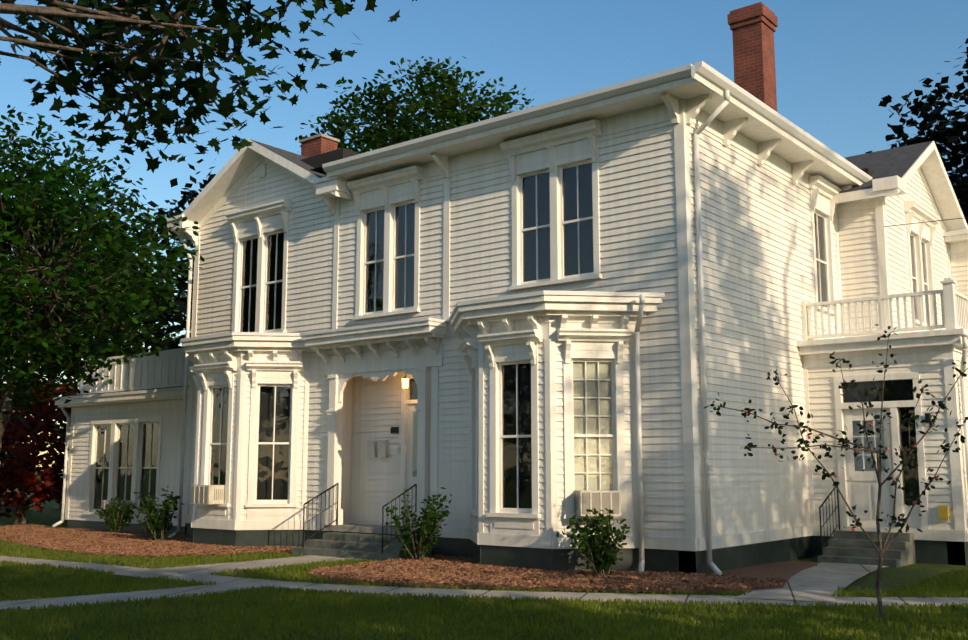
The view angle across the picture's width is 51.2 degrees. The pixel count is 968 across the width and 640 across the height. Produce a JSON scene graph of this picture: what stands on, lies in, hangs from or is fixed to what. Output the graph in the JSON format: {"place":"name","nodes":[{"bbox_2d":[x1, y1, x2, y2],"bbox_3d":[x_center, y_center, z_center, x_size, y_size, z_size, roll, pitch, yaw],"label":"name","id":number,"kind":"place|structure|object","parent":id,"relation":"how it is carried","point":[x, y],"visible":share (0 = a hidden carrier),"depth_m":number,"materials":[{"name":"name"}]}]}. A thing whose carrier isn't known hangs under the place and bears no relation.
{"place":"outdoors","nodes":[
{"label":"outdoors","id":0,"kind":"place"},
{"bbox_2d":[0,0,418,172],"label":"maple tree","id":1,"kind":"object","parent":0,"point":[110,79],"depth_m":10.03,"materials":[{"name":"green plant"}]},
{"bbox_2d":[391,427,398,432],"bbox_3d":[-1.875,2.310,21.191,0.220,0.130,0.015,-7,-11,38],"label":"house number plate","id":2,"kind":"object","parent":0,"point":[394,429],"visible":0.93,"depth_m":21.18,"materials":[{"name":"black metal"}]},
{"bbox_2d":[0,555,967,611],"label":"garden path","id":3,"kind":"structure","parent":0,"point":[821,581],"depth_m":14.25,"materials":[{"name":"concrete"}]},
{"bbox_2d":[0,471,967,639],"bbox_3d":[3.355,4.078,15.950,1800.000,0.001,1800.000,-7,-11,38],"label":"lawn","id":4,"kind":"structure","parent":0,"point":[49,515],"depth_m":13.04,"materials":[{"name":"green plant"}]},
{"bbox_2d":[1,350,68,396],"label":"tree leaves","id":5,"kind":"object","parent":4,"relation":"on","point":[38,373],"depth_m":81.82,"materials":[{"name":"green plant"}]},
{"bbox_2d":[0,372,76,524],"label":"tree","id":6,"kind":"object","parent":4,"relation":"on","point":[14,473],"depth_m":31.20,"materials":[{"name":"red plant"}]},
{"bbox_2d":[0,332,190,511],"bbox_3d":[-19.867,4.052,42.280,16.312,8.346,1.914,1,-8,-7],"label":"tree","id":7,"kind":"object","parent":4,"relation":"on","point":[3,508],"visible":0.04,"depth_m":41.51,"materials":[{"name":"green plant"}]},
{"bbox_2d":[0,104,205,450],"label":"lawn tree","id":8,"kind":"object","parent":4,"relation":"on","point":[117,237],"depth_m":22.58,"materials":[{"name":"green plant"}]},
{"bbox_2d":[0,159,215,511],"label":"tree leaves","id":9,"kind":"object","parent":4,"relation":"on","point":[179,300],"visible":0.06,"depth_m":41.33,"materials":[{"name":"green plant"}]},
{"bbox_2d":[72,269,191,368],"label":"tree leaves","id":10,"kind":"object","parent":4,"relation":"on","point":[176,285],"visible":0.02,"depth_m":58.94,"materials":[{"name":"green plant"}]},
{"bbox_2d":[127,486,184,539],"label":"shrub bed leaves","id":11,"kind":"object","parent":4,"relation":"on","point":[160,522],"depth_m":23.26,"materials":[{"name":"green plant"}]},
{"bbox_2d":[0,525,817,592],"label":"mulch bed","id":12,"kind":"object","parent":4,"relation":"on","point":[786,570],"visible":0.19,"depth_m":16.15,"materials":[{"name":"brown wood"}]},
{"bbox_2d":[95,497,137,532],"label":"shrub bed leaves","id":13,"kind":"object","parent":12,"relation":"on","point":[124,515],"depth_m":26.15,"materials":[{"name":"green plant"}]},
{"bbox_2d":[385,487,451,560],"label":"shrub bed leaves","id":14,"kind":"object","parent":12,"relation":"on","point":[431,516],"depth_m":18.16,"materials":[{"name":"green plant"}]},
{"bbox_2d":[295,56,533,153],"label":"tree","id":15,"kind":"object","parent":4,"relation":"on","point":[444,106],"visible":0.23,"depth_m":42.05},
{"bbox_2d":[94,148,924,535],"bbox_3d":[4.272,0.821,25.041,33.472,8.700,16.432,-2,-9,15],"label":"dark house interior","id":16,"kind":"object","parent":4,"relation":"on","point":[280,460],"visible":0.02,"depth_m":21.28,"materials":[{"name":"black"}]},
{"bbox_2d":[102,485,620,515],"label":"air conditioners","id":17,"kind":"object","parent":16,"relation":"on","point":[597,500],"visible":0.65,"depth_m":16.31,"materials":[{"name":"grey metal"}]},
{"bbox_2d":[59,139,931,396],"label":"roof shingles","id":18,"kind":"object","parent":16,"relation":"on","point":[899,161],"visible":0.15,"depth_m":23.61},
{"bbox_2d":[52,90,967,575],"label":"downspouts","id":19,"kind":"object","parent":16,"relation":"attached to","point":[702,354],"visible":0.83,"depth_m":16.89,"materials":[{"name":"paint"}]},
{"bbox_2d":[53,61,967,399],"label":"gutters","id":20,"kind":"object","parent":16,"relation":"on","point":[739,95],"visible":0.73,"depth_m":18.58,"materials":[{"name":"paint"}]},
{"bbox_2d":[94,164,926,507],"bbox_3d":[1.011,1.061,21.990,26.945,6.655,9.468,-2,-9,12],"label":"window glass","id":21,"kind":"object","parent":16,"relation":"attached to","point":[512,364],"visible":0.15,"depth_m":21.43,"materials":[{"name":"black glass"}]},
{"bbox_2d":[68,120,967,537],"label":"house siding","id":22,"kind":"object","parent":16,"relation":"attached to","point":[758,254],"visible":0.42,"depth_m":19.40,"materials":[{"name":"white wood"}]},
{"bbox_2d":[301,2,777,156],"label":"chimneys","id":23,"kind":"object","parent":16,"relation":"on","point":[753,27],"visible":0.46,"depth_m":21.62,"materials":[{"name":"brick"}]},
{"bbox_2d":[299,133,339,142],"bbox_3d":[-4.200,-4.565,25.769,0.840,0.070,0.640,-7,-11,38],"label":"chimney cap","id":24,"kind":"object","parent":23,"relation":"on","point":[318,136],"visible":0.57,"depth_m":25.53,"materials":[{"name":"metal"}]},
{"bbox_2d":[367,440,850,480],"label":"mailboxes","id":25,"kind":"object","parent":16,"relation":"attached to","point":[372,448],"visible":0.96,"depth_m":21.31,"materials":[{"name":"silver metal"}]},
{"bbox_2d":[407,404,896,527],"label":"doors","id":26,"kind":"structure","parent":16,"relation":"attached to","point":[862,489],"depth_m":19.36,"materials":[{"name":"paint"}]},
{"bbox_2d":[801,277,967,340],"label":"balustrades","id":27,"kind":"object","parent":16,"relation":"attached to","point":[954,307],"visible":0.85,"depth_m":19.41,"materials":[{"name":"paint"}]},
{"bbox_2d":[884,217,967,226],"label":"power line","id":28,"kind":"object","parent":16,"relation":"attached to","point":[925,222],"visible":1,"depth_m":21.13,"materials":[{"name":"black metal"}]},
{"bbox_2d":[925,413,930,422],"bbox_3d":[8.195,1.810,18.630,0.080,0.170,0.100,-7,-11,38],"label":"wall lamp","id":29,"kind":"object","parent":16,"relation":"attached to","point":[927,417],"depth_m":18.59,"materials":[{"name":"black metal"}]},
{"bbox_2d":[938,505,948,519],"bbox_3d":[8.327,3.489,18.289,0.160,0.250,0.080,-7,-11,38],"label":"yellow meter box","id":30,"kind":"object","parent":16,"relation":"attached to","point":[943,512],"visible":1,"depth_m":18.26,"materials":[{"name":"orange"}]},
{"bbox_2d":[66,520,967,573],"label":"house foundation","id":31,"kind":"object","parent":4,"relation":"on","point":[926,552],"visible":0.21,"depth_m":18.13,"materials":[{"name":"grey concrete"}]},
{"bbox_2d":[556,508,630,576],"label":"shrub bed leaves","id":32,"kind":"object","parent":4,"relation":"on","point":[584,532],"depth_m":15.55,"materials":[{"name":"green plant"}]},
{"bbox_2d":[292,530,915,567],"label":"entrance steps","id":33,"kind":"structure","parent":4,"relation":"on","point":[852,547],"depth_m":18.87,"materials":[{"name":"concrete"}]},
{"bbox_2d":[325,523,414,534],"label":"porch floor slab","id":34,"kind":"structure","parent":33,"relation":"on","point":[364,528],"depth_m":20.54,"materials":[{"name":"concrete"}]},
{"bbox_2d":[302,483,839,554],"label":"stair handrails","id":35,"kind":"object","parent":33,"relation":"on","point":[415,505],"visible":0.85,"depth_m":19.42,"materials":[{"name":"black metal"}]},
{"bbox_2d":[704,324,967,619],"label":"young tree","id":36,"kind":"object","parent":4,"relation":"on","point":[884,456],"depth_m":11.68,"materials":[{"name":"plant"}]},
{"bbox_2d":[746,412,937,530],"bbox_3d":[4.174,1.741,11.672,2.207,1.370,0.614,-1,-8,7],"label":"crabapple sapling fruit","id":37,"kind":"object","parent":36,"relation":"attached to","point":[886,448],"visible":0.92,"depth_m":11.66,"materials":[{"name":"red food"}]},
{"bbox_2d":[865,38,967,224],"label":"tree","id":38,"kind":"object","parent":4,"relation":"on","point":[947,137],"visible":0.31,"depth_m":37.47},
{"bbox_2d":[0,0,967,470],"label":"sky","id":39,"kind":"structure","parent":0,"point":[836,61],"materials":[{"name":"blue"}]},
{"bbox_2d":[55,65,967,550],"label":"house trim","id":40,"kind":"structure","parent":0,"point":[583,329],"depth_m":19.76,"materials":[{"name":"white wood"}]},
{"bbox_2d":[573,362,612,489],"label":"window shades","id":41,"kind":"object","parent":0,"point":[607,461],"depth_m":16.98,"materials":[{"name":"beige fabric"}]},
{"bbox_3d":[-1.611,1.236,20.694,0.143,0.390,0.150,-7,-11,38],"label":"porch lamp fitting","id":42,"kind":"object","parent":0,"visible":0},
{"bbox_2d":[402,378,408,387],"bbox_3d":[-1.611,1.300,20.685,0.143,0.200,0.150,-7,-11,38],"label":"porch light","id":43,"kind":"object","parent":42,"relation":"in","point":[405,381],"visible":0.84,"depth_m":20.63,"materials":[{"name":"white glass"}]}
]}

